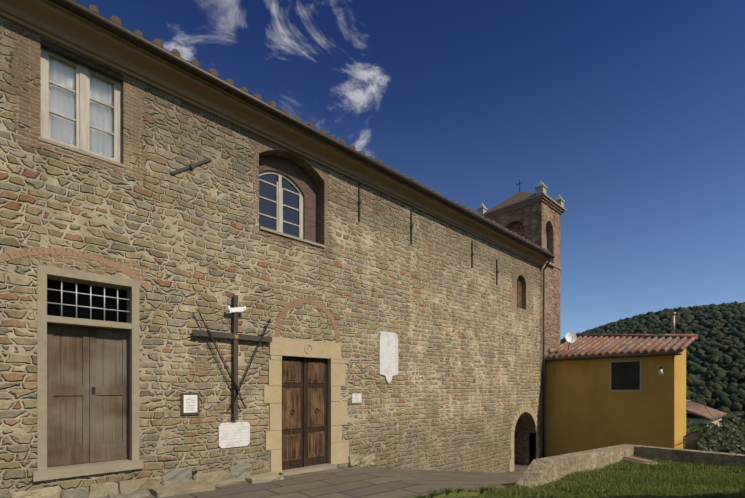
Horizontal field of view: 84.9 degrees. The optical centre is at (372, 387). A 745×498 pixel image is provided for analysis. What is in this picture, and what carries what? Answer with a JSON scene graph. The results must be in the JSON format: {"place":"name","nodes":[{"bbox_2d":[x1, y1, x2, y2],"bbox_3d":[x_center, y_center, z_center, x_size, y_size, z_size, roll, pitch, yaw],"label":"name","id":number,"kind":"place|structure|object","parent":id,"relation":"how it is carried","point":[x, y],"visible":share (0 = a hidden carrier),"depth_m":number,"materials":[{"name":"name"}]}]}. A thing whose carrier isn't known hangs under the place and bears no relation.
{"place":"outdoors","nodes":[
{"label":"outdoors","id":0,"kind":"place"},
{"bbox_2d":[140,492,178,497],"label":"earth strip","id":1,"kind":"object","parent":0,"point":[152,495],"depth_m":6.91,"materials":[{"name":"brown soil"}]},
{"bbox_2d":[75,0,744,338],"label":"sky","id":2,"kind":"structure","parent":0,"point":[631,113],"materials":[{"name":"blue"}]},
{"bbox_2d":[429,324,744,497],"bbox_3d":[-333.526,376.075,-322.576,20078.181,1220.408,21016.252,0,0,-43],"label":"ground","id":3,"kind":"structure","parent":0,"point":[737,414],"depth_m":521.93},
{"bbox_2d":[11,453,374,497],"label":"foundation stones","id":4,"kind":"object","parent":3,"relation":"on","point":[179,481],"visible":0.85,"depth_m":7.29,"materials":[{"name":"beige stone"}]},
{"bbox_2d":[0,17,541,497],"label":"church wall","id":5,"kind":"structure","parent":3,"relation":"on","point":[460,389],"depth_m":8.33,"materials":[{"name":"stone"}]},
{"bbox_2d":[38,39,125,167],"bbox_3d":[-4.730,-4.552,6.662,1.160,1.570,0.259,0,0,-43],"label":"window","id":6,"kind":"structure","parent":5,"relation":"attached to","point":[81,105],"depth_m":6.63,"materials":[{"name":"white wood"}]},
{"bbox_2d":[47,279,126,322],"bbox_3d":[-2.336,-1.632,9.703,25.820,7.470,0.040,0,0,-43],"label":"window grille","id":7,"kind":"object","parent":5,"relation":"attached to","point":[70,299],"depth_m":7.12,"materials":[{"name":"black metal"}]},
{"bbox_2d":[33,265,142,481],"bbox_3d":[-4.679,-0.232,6.754,1.480,3.270,0.422,0,0,-43],"label":"door","id":8,"kind":"structure","parent":5,"relation":"attached to","point":[87,396],"depth_m":6.73,"materials":[{"name":"wood"}]},
{"bbox_2d":[0,247,338,342],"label":"brick arches","id":9,"kind":"structure","parent":5,"relation":"attached to","point":[293,303],"depth_m":6.86,"materials":[{"name":"brown brick"}]},
{"bbox_2d":[192,295,271,419],"bbox_3d":[-2.777,-0.612,8.228,1.650,2.530,0.175,0,0,-43],"label":"wooden cross","id":10,"kind":"object","parent":5,"relation":"attached to","point":[235,336],"visible":1,"depth_m":8.21,"materials":[{"name":"brown wood"}]},
{"bbox_2d":[0,0,554,457],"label":"eave","id":11,"kind":"object","parent":5,"relation":"attached to","point":[94,34],"visible":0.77,"depth_m":7.99,"materials":[{"name":"tile"}]},
{"bbox_2d":[259,155,316,242],"bbox_3d":[-1.994,-4.387,9.495,1.726,1.876,0.007,0,0,-43],"label":"window recess","id":12,"kind":"object","parent":5,"relation":"attached to","point":[301,178],"visible":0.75,"depth_m":9.83,"materials":[{"name":"brick"}]},
{"bbox_2d":[259,171,324,247],"bbox_3d":[-1.915,-4.177,9.419,1.720,1.580,0.450,0,0,-43],"label":"window","id":13,"kind":"structure","parent":5,"relation":"attached to","point":[280,204],"depth_m":9.40,"materials":[{"name":"white wood"}]},
{"bbox_2d":[264,337,348,475],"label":"door","id":14,"kind":"structure","parent":5,"relation":"attached to","point":[307,406],"depth_m":9.59,"materials":[{"name":"wood"}]},
{"bbox_2d":[218,331,397,447],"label":"wall plaques","id":15,"kind":"object","parent":5,"relation":"attached to","point":[234,434],"visible":0.94,"depth_m":10.68,"materials":[{"name":"stone"}]},
{"bbox_2d":[170,158,497,478],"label":"wall fittings","id":16,"kind":"object","parent":5,"relation":"attached to","point":[189,403],"depth_m":7.74,"materials":[{"name":"black metal"}]},
{"bbox_2d":[517,278,521,307],"bbox_3d":[5.992,-3.962,16.965,0.800,1.370,0.100,0,0,-43],"label":"window","id":17,"kind":"structure","parent":5,"relation":"attached to","point":[519,294],"depth_m":17.05,"materials":[{"name":"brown wood"}]},
{"bbox_2d":[509,405,539,471],"bbox_3d":[6.289,2.199,17.125,2.711,2.997,0.316,0,0,-43],"label":"door surround","id":18,"kind":"object","parent":5,"relation":"attached to","point":[525,408],"visible":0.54,"depth_m":17.19,"materials":[{"name":"stone"}]},
{"bbox_2d":[176,464,527,497],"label":"paving strip","id":19,"kind":"object","parent":3,"relation":"on","point":[352,482],"visible":0.35,"depth_m":8.34,"materials":[{"name":"grey stone"}]},
{"bbox_2d":[514,418,521,464],"bbox_3d":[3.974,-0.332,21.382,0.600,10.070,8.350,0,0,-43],"label":"archway recess","id":20,"kind":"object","parent":3,"relation":"on","point":[518,445],"depth_m":18.24,"materials":[{"name":"stone"}]},
{"bbox_2d":[490,201,559,457],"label":"tower","id":21,"kind":"structure","parent":3,"relation":"on","point":[532,223],"depth_m":18.72,"materials":[{"name":"brick"}]},
{"bbox_2d":[476,179,565,269],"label":"bell tower roof","id":22,"kind":"structure","parent":21,"relation":"on","point":[519,199],"depth_m":19.09,"materials":[{"name":"grey stone"}]},
{"bbox_2d":[395,455,744,497],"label":"grass","id":23,"kind":"structure","parent":3,"relation":"on","point":[637,486],"depth_m":9.88,"materials":[{"name":"green plant"}]},
{"bbox_2d":[415,458,743,497],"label":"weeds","id":24,"kind":"object","parent":3,"relation":"on","point":[485,489],"visible":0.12,"depth_m":9.67,"materials":[{"name":"green plant"}]},
{"bbox_2d":[546,349,685,456],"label":"yellow house","id":25,"kind":"structure","parent":3,"relation":"on","point":[591,404],"depth_m":16.36,"materials":[{"name":"paint"}]},
{"bbox_2d":[545,312,697,360],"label":"tiled roof","id":26,"kind":"structure","parent":25,"relation":"on","point":[595,346],"depth_m":17.14,"materials":[{"name":"tile"}]},
{"bbox_2d":[565,332,576,349],"bbox_3d":[8.826,-2.113,18.136,0.513,0.786,0.455,0,0,-43],"label":"dish","id":27,"kind":"object","parent":26,"relation":"on","point":[570,337],"visible":0.98,"depth_m":18.10,"materials":[{"name":"white metal"}]},
{"bbox_2d":[516,444,744,488],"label":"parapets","id":28,"kind":"object","parent":3,"relation":"on","point":[541,471],"visible":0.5,"depth_m":12.76,"materials":[{"name":"stone"}]},
{"bbox_2d":[622,456,658,465],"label":"stone slab","id":29,"kind":"structure","parent":3,"relation":"on","point":[633,458],"depth_m":13.46,"materials":[{"name":"brown stone"}]},
{"bbox_2d":[560,301,744,430],"bbox_3d":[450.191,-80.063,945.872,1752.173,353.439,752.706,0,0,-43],"label":"hill wood","id":30,"kind":"object","parent":3,"relation":"on","point":[714,340],"visible":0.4,"depth_m":827.38,"materials":[{"name":"green plant"}]},
{"bbox_2d":[683,431,696,449],"bbox_3d":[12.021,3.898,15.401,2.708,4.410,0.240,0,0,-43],"label":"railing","id":31,"kind":"object","parent":3,"relation":"on","point":[690,441],"visible":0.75,"depth_m":15.53,"materials":[{"name":"metal"}]},
{"bbox_2d":[686,400,726,428],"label":"house","id":32,"kind":"structure","parent":3,"relation":"on","point":[696,413],"depth_m":32.21,"materials":[{"name":"tile"}]},
{"bbox_2d":[686,421,744,453],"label":"bush","id":33,"kind":"object","parent":3,"relation":"on","point":[722,445],"visible":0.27,"depth_m":17.02,"materials":[{"name":"green plant"}]},
{"bbox_2d":[690,419,744,440],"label":"bush","id":34,"kind":"object","parent":3,"relation":"on","point":[722,423],"visible":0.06,"depth_m":19.53,"materials":[{"name":"green plant"}]},
{"bbox_2d":[692,425,743,449],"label":"bush","id":35,"kind":"object","parent":3,"relation":"on","point":[723,428],"visible":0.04,"depth_m":18.68,"materials":[{"name":"green plant"}]},
{"bbox_2d":[714,431,744,453],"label":"bush","id":36,"kind":"object","parent":3,"relation":"on","point":[740,451],"visible":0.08,"depth_m":15.98,"materials":[{"name":"green plant"}]}
]}

